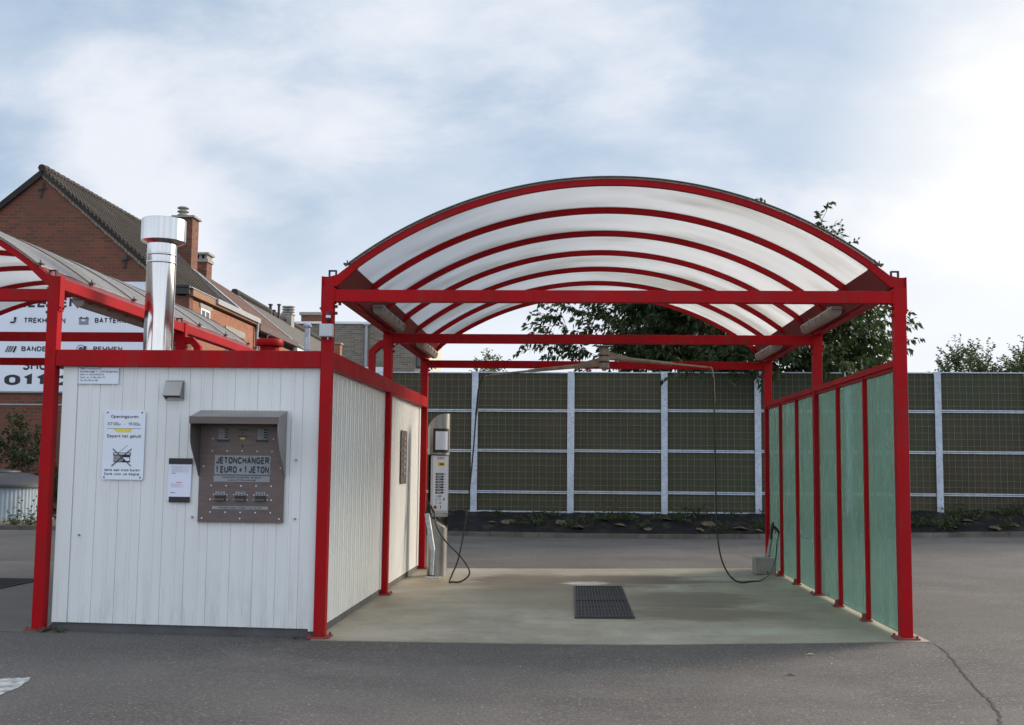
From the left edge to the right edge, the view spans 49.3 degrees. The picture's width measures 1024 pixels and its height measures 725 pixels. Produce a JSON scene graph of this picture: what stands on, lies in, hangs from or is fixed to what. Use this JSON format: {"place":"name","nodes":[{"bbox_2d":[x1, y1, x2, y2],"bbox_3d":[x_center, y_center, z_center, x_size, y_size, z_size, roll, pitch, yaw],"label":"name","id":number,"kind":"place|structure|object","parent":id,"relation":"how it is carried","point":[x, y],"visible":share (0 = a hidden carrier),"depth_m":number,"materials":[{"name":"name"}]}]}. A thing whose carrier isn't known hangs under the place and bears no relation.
{"place":"outdoors","nodes":[
{"label":"outdoors","id":0,"kind":"place"},
{"bbox_2d":[294,312,441,371],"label":"apartment building","id":1,"kind":"structure","parent":0,"point":[358,340],"depth_m":66.75,"materials":[{"name":"beige brick"}]},
{"bbox_2d":[416,356,420,367],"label":"window","id":2,"kind":"structure","parent":1,"relation":"in","point":[418,361],"depth_m":66.65,"materials":[{"name":"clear glass"}]},
{"bbox_2d":[0,507,1023,724],"bbox_3d":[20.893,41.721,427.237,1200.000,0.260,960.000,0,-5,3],"label":"ground","id":3,"kind":"structure","parent":0,"point":[968,603],"depth_m":8.05,"materials":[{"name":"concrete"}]},
{"bbox_2d":[0,677,29,694],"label":"road marking","id":4,"kind":"object","parent":3,"relation":"on","point":[8,684],"visible":1,"depth_m":7.46,"materials":[{"name":"white paint"}]},
{"bbox_2d":[0,561,53,632],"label":"wash slab","id":5,"kind":"structure","parent":3,"relation":"on","point":[16,608],"depth_m":12.07,"materials":[{"name":"concrete"}]},
{"bbox_2d":[0,578,33,588],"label":"drain grate","id":6,"kind":"object","parent":5,"relation":"on","point":[6,582],"visible":0.78,"depth_m":13.70,"materials":[{"name":"black metal"}]},
{"bbox_2d":[0,231,258,630],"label":"wash bay canopy","id":7,"kind":"object","parent":5,"relation":"on","point":[31,274],"visible":0.81,"depth_m":10.69,"materials":[{"name":"red metal"}]},
{"bbox_2d":[72,297,143,327],"bbox_3d":[-4.172,-0.515,11.948,0.128,0.135,2.170,0,-5,3],"label":"fluorescent lamp","id":8,"kind":"object","parent":7,"relation":"attached to","point":[83,304],"visible":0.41,"depth_m":11.47,"materials":[{"name":"plastic"}]},
{"bbox_2d":[0,513,56,525],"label":"planting strip","id":9,"kind":"object","parent":3,"relation":"on","point":[54,521],"visible":0.03,"depth_m":24.51,"materials":[{"name":"soil"}]},
{"bbox_2d":[2,511,25,524],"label":"weed","id":10,"kind":"object","parent":9,"relation":"on","point":[12,521],"visible":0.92,"depth_m":24.04,"materials":[{"name":"green plant"}]},
{"bbox_2d":[0,469,53,523],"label":"round container","id":11,"kind":"object","parent":9,"relation":"on","point":[14,484],"visible":0.68,"depth_m":24.93,"materials":[{"name":"metal"}]},
{"bbox_2d":[0,408,56,505],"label":"garden bush","id":12,"kind":"object","parent":9,"relation":"on","point":[15,454],"visible":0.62,"depth_m":27.35,"materials":[{"name":"green plant"}]},
{"bbox_2d":[3,496,56,524],"bbox_3d":[-10.402,3.209,24.136,1.102,0.718,0.766,2,-6,-15],"label":"weed","id":13,"kind":"object","parent":9,"relation":"on","point":[31,519],"visible":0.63,"depth_m":24.05,"materials":[{"name":"green plant"}]},
{"bbox_2d":[53,462,58,515],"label":"garden bush","id":14,"kind":"object","parent":9,"relation":"on","point":[55,486],"visible":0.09,"depth_m":26.64,"materials":[{"name":"green plant"}]},
{"bbox_2d":[35,626,50,632],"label":"weed","id":15,"kind":"object","parent":3,"relation":"on","point":[45,630],"visible":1,"depth_m":9.73,"materials":[{"name":"green plant"}]},
{"bbox_2d":[51,626,68,632],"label":"weed","id":16,"kind":"object","parent":3,"relation":"on","point":[54,629],"visible":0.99,"depth_m":9.72,"materials":[{"name":"green plant"}]},
{"bbox_2d":[0,164,260,508],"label":"brick house","id":17,"kind":"structure","parent":3,"relation":"on","point":[47,208],"depth_m":29.96,"materials":[{"name":"brick"}]},
{"bbox_2d":[0,282,145,392],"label":"garage sign","id":18,"kind":"object","parent":17,"relation":"attached to","point":[23,378],"visible":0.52,"depth_m":29.56,"materials":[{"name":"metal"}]},
{"bbox_2d":[201,307,209,318],"bbox_3d":[-8.497,-1.279,30.838,0.072,0.400,0.780,0,-5,3],"label":"window","id":19,"kind":"structure","parent":17,"relation":"in","point":[204,312],"depth_m":30.83,"materials":[{"name":"white plastic"}]},
{"bbox_2d":[171,206,254,348],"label":"brick house","id":20,"kind":"structure","parent":3,"relation":"on","point":[195,259],"depth_m":39.34,"materials":[{"name":"brick"}]},
{"bbox_2d":[51,349,426,636],"bbox_3d":[-2.727,1.447,13.130,2.600,2.503,6.636,0,-5,3],"label":"technical cabin","id":21,"kind":"object","parent":3,"relation":"on","point":[144,555],"visible":0.88,"depth_m":9.92,"materials":[{"name":"white metal"}]},
{"bbox_2d":[78,368,118,383],"bbox_3d":[-3.707,0.119,10.012,0.370,0.146,0.007,0,-5,3],"label":"address sign","id":22,"kind":"object","parent":21,"relation":"attached to","point":[98,375],"visible":1,"depth_m":10.01,"materials":[{"name":"white"}]},
{"bbox_2d":[101,410,145,479],"bbox_3d":[-3.458,0.735,9.938,0.376,0.613,0.010,0,-5,3],"label":"opening hours sign","id":23,"kind":"object","parent":21,"relation":"attached to","point":[123,444],"visible":1,"depth_m":9.94,"materials":[{"name":"white"}]},
{"bbox_2d":[141,215,186,349],"bbox_3d":[-3.516,-0.698,11.190,0.436,1.482,0.436,0,-5,3],"label":"flue pipe","id":24,"kind":"object","parent":21,"relation":"on","point":[163,238],"visible":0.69,"depth_m":11.07,"materials":[{"name":"metal"}]},
{"bbox_2d":[163,380,184,400],"bbox_3d":[-3.012,0.245,9.926,0.169,0.180,0.087,0,-5,3],"label":"vent hood","id":25,"kind":"object","parent":21,"relation":"attached to","point":[173,389],"visible":1,"depth_m":9.92,"materials":[{"name":"metal"}]},
{"bbox_2d":[167,458,192,502],"bbox_3d":[-2.941,1.043,9.881,0.217,0.389,0.008,0,-5,3],"label":"paper notice","id":26,"kind":"object","parent":21,"relation":"attached to","point":[179,480],"visible":1,"depth_m":9.88,"materials":[{"name":"white paper"}]},
{"bbox_2d":[185,337,201,349],"bbox_3d":[-3.810,-0.040,13.327,0.193,0.525,0.080,0,-5,3],"label":"bent bar","id":27,"kind":"object","parent":21,"relation":"on","point":[194,343],"visible":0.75,"depth_m":13.31,"materials":[{"name":"red paint"}]},
{"bbox_2d":[189,410,287,522],"bbox_3d":[-2.391,0.903,9.721,0.782,0.985,0.298,0,-5,3],"label":"token machine","id":28,"kind":"object","parent":21,"relation":"attached to","point":[240,459],"visible":1,"depth_m":9.84,"materials":[{"name":"silver metal"}]},
{"bbox_2d":[256,331,282,350],"bbox_3d":[-3.050,-0.041,14.020,0.340,0.713,0.340,0,-5,3],"label":"roof vent","id":29,"kind":"object","parent":21,"relation":"on","point":[268,344],"visible":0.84,"depth_m":13.92,"materials":[{"name":"red metal"}]},
{"bbox_2d":[303,323,311,350],"bbox_3d":[-2.292,-0.130,12.479,0.096,0.620,0.096,0,-5,3],"label":"vent pipe","id":30,"kind":"object","parent":21,"relation":"on","point":[307,326],"visible":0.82,"depth_m":12.47,"materials":[{"name":"metal"}]},
{"bbox_2d":[368,340,382,371],"bbox_3d":[-1.603,-0.014,13.205,0.178,0.500,0.080,0,-5,3],"label":"bent bar","id":31,"kind":"object","parent":21,"relation":"on","point":[375,348],"visible":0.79,"depth_m":13.18,"materials":[{"name":"red paint"}]},
{"bbox_2d":[400,430,406,483],"bbox_3d":[-1.403,1.233,14.555,0.022,0.685,0.480,0,-5,3],"label":"button panel","id":32,"kind":"object","parent":21,"relation":"attached to","point":[403,471],"visible":1,"depth_m":14.50,"materials":[{"name":"silver metal"}]},
{"bbox_2d":[197,271,303,350],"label":"brick house","id":33,"kind":"structure","parent":3,"relation":"on","point":[266,326],"depth_m":40.39,"materials":[{"name":"brick"}]},
{"bbox_2d":[231,289,334,351],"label":"brick house","id":34,"kind":"structure","parent":3,"relation":"on","point":[283,321],"depth_m":52.41,"materials":[{"name":"brown brick"}]},
{"bbox_2d":[334,342,342,355],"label":"house","id":35,"kind":"structure","parent":3,"relation":"on","point":[338,347],"depth_m":50.35,"materials":[{"name":"orange brick"}]},
{"bbox_2d":[468,348,511,371],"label":"poplar tree","id":36,"kind":"object","parent":3,"relation":"on","point":[489,357],"visible":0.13,"depth_m":68.08,"materials":[{"name":"green plant"}]},
{"bbox_2d":[0,525,1023,538],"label":"kerb","id":37,"kind":"structure","parent":3,"relation":"on","point":[667,536],"depth_m":22.93,"materials":[{"name":"concrete"}]},
{"bbox_2d":[310,568,929,644],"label":"wash slab","id":38,"kind":"structure","parent":3,"relation":"on","point":[686,606],"depth_m":11.30,"materials":[{"name":"concrete"}]},
{"bbox_2d":[424,513,439,577],"bbox_3d":[-1.068,2.442,14.905,0.228,0.855,0.160,0,-5,3],"label":"lance stand","id":39,"kind":"object","parent":38,"relation":"on","point":[430,532],"visible":1,"depth_m":14.89,"materials":[{"name":"metal"}]},
{"bbox_2d":[425,501,434,513],"bbox_3d":[-1.103,1.983,15.001,0.140,0.236,0.044,0,-5,3],"label":"spray gun","id":40,"kind":"object","parent":39,"relation":"in","point":[429,506],"visible":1,"depth_m":14.99,"materials":[{"name":"black plastic"}]},
{"bbox_2d":[427,414,449,575],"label":"payment column","id":41,"kind":"structure","parent":38,"relation":"on","point":[438,445],"depth_m":15.19,"materials":[{"name":"metal"}]},
{"bbox_2d":[574,586,634,618],"bbox_3d":[0.982,2.623,12.313,0.590,0.031,2.820,0,-5,3],"label":"drain grate","id":42,"kind":"object","parent":38,"relation":"on","point":[601,601],"visible":1,"depth_m":12.08,"materials":[{"name":"black metal"}]},
{"bbox_2d":[306,176,920,640],"bbox_3d":[1.026,0.684,12.997,5.190,4.071,6.730,0,-5,3],"label":"wash bay canopy","id":43,"kind":"object","parent":38,"relation":"on","point":[754,276],"visible":0.98,"depth_m":11.47,"materials":[{"name":"red metal"}]},
{"bbox_2d":[319,324,333,338],"bbox_3d":[-1.638,-0.272,9.856,0.120,0.137,0.069,0,-5,3],"label":"junction box","id":44,"kind":"object","parent":43,"relation":"attached to","point":[326,330],"visible":1,"depth_m":9.82,"materials":[{"name":"grey plastic"}]},
{"bbox_2d":[326,311,330,323],"bbox_3d":[-1.622,-0.396,9.862,0.044,0.124,0.043,0,-5,3],"label":"light sensor","id":45,"kind":"object","parent":44,"relation":"attached to","point":[328,315],"visible":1,"depth_m":9.85,"materials":[{"name":"black plastic"}]},
{"bbox_2d":[372,305,405,331],"bbox_3d":[-1.344,-0.496,12.286,0.128,0.135,1.550,0,-5,3],"label":"fluorescent lamp","id":46,"kind":"object","parent":43,"relation":"attached to","point":[386,315],"visible":1,"depth_m":12.03,"materials":[{"name":"plastic"}]},
{"bbox_2d":[416,343,437,358],"bbox_3d":[-1.172,-0.196,15.467,0.128,0.135,1.550,0,-5,3],"label":"fluorescent lamp","id":47,"kind":"object","parent":43,"relation":"attached to","point":[429,350],"visible":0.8,"depth_m":15.32,"materials":[{"name":"plastic"}]},
{"bbox_2d":[483,345,713,377],"bbox_3d":[1.065,0.012,13.712,2.962,0.293,1.480,0,-5,3],"label":"swivel boom","id":48,"kind":"object","parent":43,"relation":"attached to","point":[602,361],"visible":1,"depth_m":13.29,"materials":[{"name":"metal"}]},
{"bbox_2d":[434,376,483,582],"bbox_3d":[-0.828,1.508,14.595,0.352,2.659,0.945,6,-8,-45],"label":"wash hose","id":49,"kind":"object","parent":48,"relation":"hanging from","point":[476,411],"visible":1,"depth_m":14.40,"materials":[{"name":"black rubber"}]},
{"bbox_2d":[712,377,779,582],"bbox_3d":[3.190,1.525,14.544,0.313,2.586,1.602,-4,-7,44],"label":"wash hose","id":50,"kind":"object","parent":48,"relation":"hanging from","point":[713,390],"visible":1,"depth_m":14.10,"materials":[{"name":"black rubber"}]},
{"bbox_2d":[755,345,782,359],"bbox_3d":[3.491,-0.167,15.213,0.128,0.135,1.550,0,-5,3],"label":"fluorescent lamp","id":51,"kind":"object","parent":43,"relation":"attached to","point":[767,351],"visible":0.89,"depth_m":15.07,"materials":[{"name":"plastic"}]},
{"bbox_2d":[800,306,842,333],"bbox_3d":[3.319,-0.468,12.031,0.128,0.135,1.550,0,-5,3],"label":"fluorescent lamp","id":52,"kind":"object","parent":43,"relation":"attached to","point":[822,318],"visible":1,"depth_m":11.79,"materials":[{"name":"plastic"}]},
{"bbox_2d":[752,534,775,574],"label":"holder block","id":53,"kind":"structure","parent":38,"relation":"on","point":[762,565],"depth_m":15.08,"materials":[{"name":"concrete"}]},
{"bbox_2d":[770,522,779,538],"bbox_3d":[3.566,2.282,15.153,0.140,0.236,0.044,0,-5,3],"label":"spray gun","id":54,"kind":"object","parent":53,"relation":"in","point":[774,527],"visible":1,"depth_m":15.14,"materials":[{"name":"black plastic"}]},
{"bbox_2d":[765,361,897,631],"bbox_3d":[3.474,1.462,12.791,0.120,2.362,6.530,0,-5,3],"label":"glass screen","id":55,"kind":"object","parent":38,"relation":"on","point":[857,501],"visible":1,"depth_m":11.61,"materials":[{"name":"green glass"}]},
{"bbox_2d":[513,198,924,393],"bbox_3d":[5.332,-0.063,26.507,9.155,7.892,7.790,4,-6,-31],"label":"cherry tree","id":56,"kind":"object","parent":3,"relation":"on","point":[652,319],"visible":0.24,"depth_m":25.66,"materials":[{"name":"green plant"}]},
{"bbox_2d":[928,642,1001,724],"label":"crack","id":57,"kind":"object","parent":3,"relation":"on","point":[992,703],"visible":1,"depth_m":7.27,"materials":[{"name":"black asphalt"}]},
{"bbox_2d":[927,333,1007,371],"bbox_3d":[12.740,1.854,31.064,2.812,5.287,2.881,5,-7,-39],"label":"willow bush","id":58,"kind":"object","parent":3,"relation":"on","point":[981,366],"visible":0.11,"depth_m":31.08,"materials":[{"name":"green plant"}]},
{"bbox_2d":[994,345,1023,371],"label":"willow bush","id":59,"kind":"object","parent":3,"relation":"on","point":[1012,367],"visible":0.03,"depth_m":30.58,"materials":[{"name":"green plant"}]},
{"bbox_2d":[1001,335,1023,370],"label":"willow bush","id":60,"kind":"object","parent":3,"relation":"on","point":[1021,356],"visible":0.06,"depth_m":31.62,"materials":[{"name":"green plant"}]},
{"bbox_2d":[0,0,1023,446],"label":"sky","id":61,"kind":"structure","parent":0,"point":[301,136],"materials":[{"name":"white"}]},
{"bbox_2d":[426,508,1023,534],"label":"bank","id":62,"kind":"structure","parent":0,"point":[478,521],"depth_m":23.55,"materials":[{"name":"black soil"}]},
{"bbox_2d":[492,505,510,516],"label":"weed","id":63,"kind":"object","parent":62,"relation":"on","point":[499,514],"visible":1,"depth_m":24.21,"materials":[{"name":"green plant"}]},
{"bbox_2d":[500,519,513,523],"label":"straw clump","id":64,"kind":"object","parent":62,"relation":"on","point":[505,521],"visible":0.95,"depth_m":23.74,"materials":[{"name":"beige plant"}]},
{"bbox_2d":[517,503,556,525],"bbox_3d":[0.503,3.225,23.644,0.792,0.516,0.551,2,-6,-15],"label":"weed","id":65,"kind":"object","parent":62,"relation":"on","point":[534,521],"visible":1,"depth_m":23.61,"materials":[{"name":"green plant"}]},
{"bbox_2d":[542,506,564,516],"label":"weed","id":66,"kind":"object","parent":62,"relation":"on","point":[552,513],"visible":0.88,"depth_m":24.18,"materials":[{"name":"green plant"}]},
{"bbox_2d":[555,520,566,524],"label":"straw clump","id":67,"kind":"object","parent":62,"relation":"on","point":[559,521],"visible":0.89,"depth_m":23.67,"materials":[{"name":"beige plant"}]},
{"bbox_2d":[557,514,582,527],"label":"weed","id":68,"kind":"object","parent":62,"relation":"on","point":[568,521],"visible":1,"depth_m":23.43,"materials":[{"name":"green plant"}]},
{"bbox_2d":[578,513,603,524],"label":"weed","id":69,"kind":"object","parent":62,"relation":"on","point":[591,519],"visible":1,"depth_m":23.76,"materials":[{"name":"green plant"}]},
{"bbox_2d":[594,496,626,520],"bbox_3d":[2.071,3.135,23.861,0.646,0.605,0.928,6,-7,-43],"label":"weed","id":70,"kind":"object","parent":62,"relation":"on","point":[610,517],"visible":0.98,"depth_m":23.81,"materials":[{"name":"green plant"}]},
{"bbox_2d":[612,504,638,521],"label":"weed","id":71,"kind":"object","parent":62,"relation":"on","point":[629,517],"visible":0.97,"depth_m":23.87,"materials":[{"name":"green plant"}]},
{"bbox_2d":[631,514,658,527],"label":"weed","id":72,"kind":"object","parent":62,"relation":"on","point":[642,525],"visible":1,"depth_m":23.39,"materials":[{"name":"green plant"}]},
{"bbox_2d":[651,512,671,520],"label":"weed","id":73,"kind":"object","parent":62,"relation":"on","point":[661,517],"visible":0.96,"depth_m":23.86,"materials":[{"name":"green plant"}]},
{"bbox_2d":[664,498,695,523],"bbox_3d":[3.574,3.159,23.784,0.622,0.583,0.895,3,-6,-20],"label":"weed","id":74,"kind":"object","parent":62,"relation":"on","point":[680,519],"visible":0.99,"depth_m":23.75,"materials":[{"name":"green plant"}]},
{"bbox_2d":[677,498,715,516],"bbox_3d":[3.988,3.132,24.105,0.792,0.416,0.647,1,-5,-9],"label":"weed","id":75,"kind":"object","parent":62,"relation":"on","point":[698,513],"visible":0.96,"depth_m":24.06,"materials":[{"name":"green plant"}]},
{"bbox_2d":[376,371,1023,513],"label":"noise barrier","id":76,"kind":"object","parent":62,"relation":"on","point":[641,442],"visible":0.53,"depth_m":24.55,"materials":[{"name":"metal"}]},
{"bbox_2d":[701,521,715,526],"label":"straw clump","id":77,"kind":"object","parent":62,"relation":"on","point":[709,523],"visible":0.95,"depth_m":23.47,"materials":[{"name":"beige plant"}]},
{"bbox_2d":[703,518,728,532],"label":"weed","id":78,"kind":"object","parent":62,"relation":"on","point":[723,527],"visible":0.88,"depth_m":23.16,"materials":[{"name":"green plant"}]},
{"bbox_2d":[724,510,743,516],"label":"weed","id":79,"kind":"object","parent":62,"relation":"on","point":[733,514],"visible":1,"depth_m":24.10,"materials":[{"name":"green plant"}]},
{"bbox_2d":[748,512,764,528],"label":"weed","id":80,"kind":"object","parent":62,"relation":"on","point":[758,526],"visible":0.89,"depth_m":23.26,"materials":[{"name":"green plant"}]},
{"bbox_2d":[911,513,935,526],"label":"weed","id":81,"kind":"object","parent":62,"relation":"on","point":[913,520],"visible":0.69,"depth_m":23.11,"materials":[{"name":"green plant"}]},
{"bbox_2d":[915,515,933,525],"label":"weed","id":82,"kind":"object","parent":62,"relation":"on","point":[923,524],"visible":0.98,"depth_m":23.12,"materials":[{"name":"green plant"}]},
{"bbox_2d":[919,515,956,529],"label":"weed","id":83,"kind":"object","parent":62,"relation":"on","point":[945,524],"visible":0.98,"depth_m":22.94,"materials":[{"name":"green plant"}]},
{"bbox_2d":[930,503,970,526],"bbox_3d":[9.082,3.158,23.153,0.834,0.544,0.580,-4,-7,38],"label":"weed","id":84,"kind":"object","parent":62,"relation":"on","point":[955,522],"visible":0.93,"depth_m":23.12,"materials":[{"name":"green plant"}]},
{"bbox_2d":[939,498,977,518],"bbox_3d":[9.381,3.071,23.505,0.885,0.465,0.722,6,-7,-43],"label":"weed","id":85,"kind":"object","parent":62,"relation":"on","point":[961,513],"visible":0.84,"depth_m":23.47,"materials":[{"name":"green plant"}]},
{"bbox_2d":[960,507,987,520],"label":"weed","id":86,"kind":"object","parent":62,"relation":"on","point":[973,518],"visible":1,"depth_m":23.31,"materials":[{"name":"green plant"}]},
{"bbox_2d":[972,508,990,516],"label":"weed","id":87,"kind":"object","parent":62,"relation":"on","point":[984,513],"visible":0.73,"depth_m":23.59,"materials":[{"name":"green plant"}]},
{"bbox_2d":[989,525,1001,529],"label":"straw clump","id":88,"kind":"object","parent":62,"relation":"on","point":[996,527],"visible":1,"depth_m":22.85,"materials":[{"name":"beige plant"}]},
{"bbox_2d":[991,501,1019,515],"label":"weed","id":89,"kind":"object","parent":62,"relation":"on","point":[1003,513],"visible":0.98,"depth_m":23.71,"materials":[{"name":"green plant"}]},
{"bbox_2d":[996,510,1022,526],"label":"weed","id":90,"kind":"object","parent":62,"relation":"on","point":[1008,524],"visible":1,"depth_m":22.87,"materials":[{"name":"green plant"}]},
{"bbox_2d":[998,499,1022,513],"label":"weed","id":91,"kind":"object","parent":62,"relation":"on","point":[1015,509],"visible":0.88,"depth_m":23.81,"materials":[{"name":"green plant"}]},
{"bbox_2d":[1018,505,1023,514],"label":"weed","id":92,"kind":"object","parent":62,"relation":"on","point":[1021,509],"visible":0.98,"depth_m":23.73,"materials":[{"name":"green plant"}]}
]}

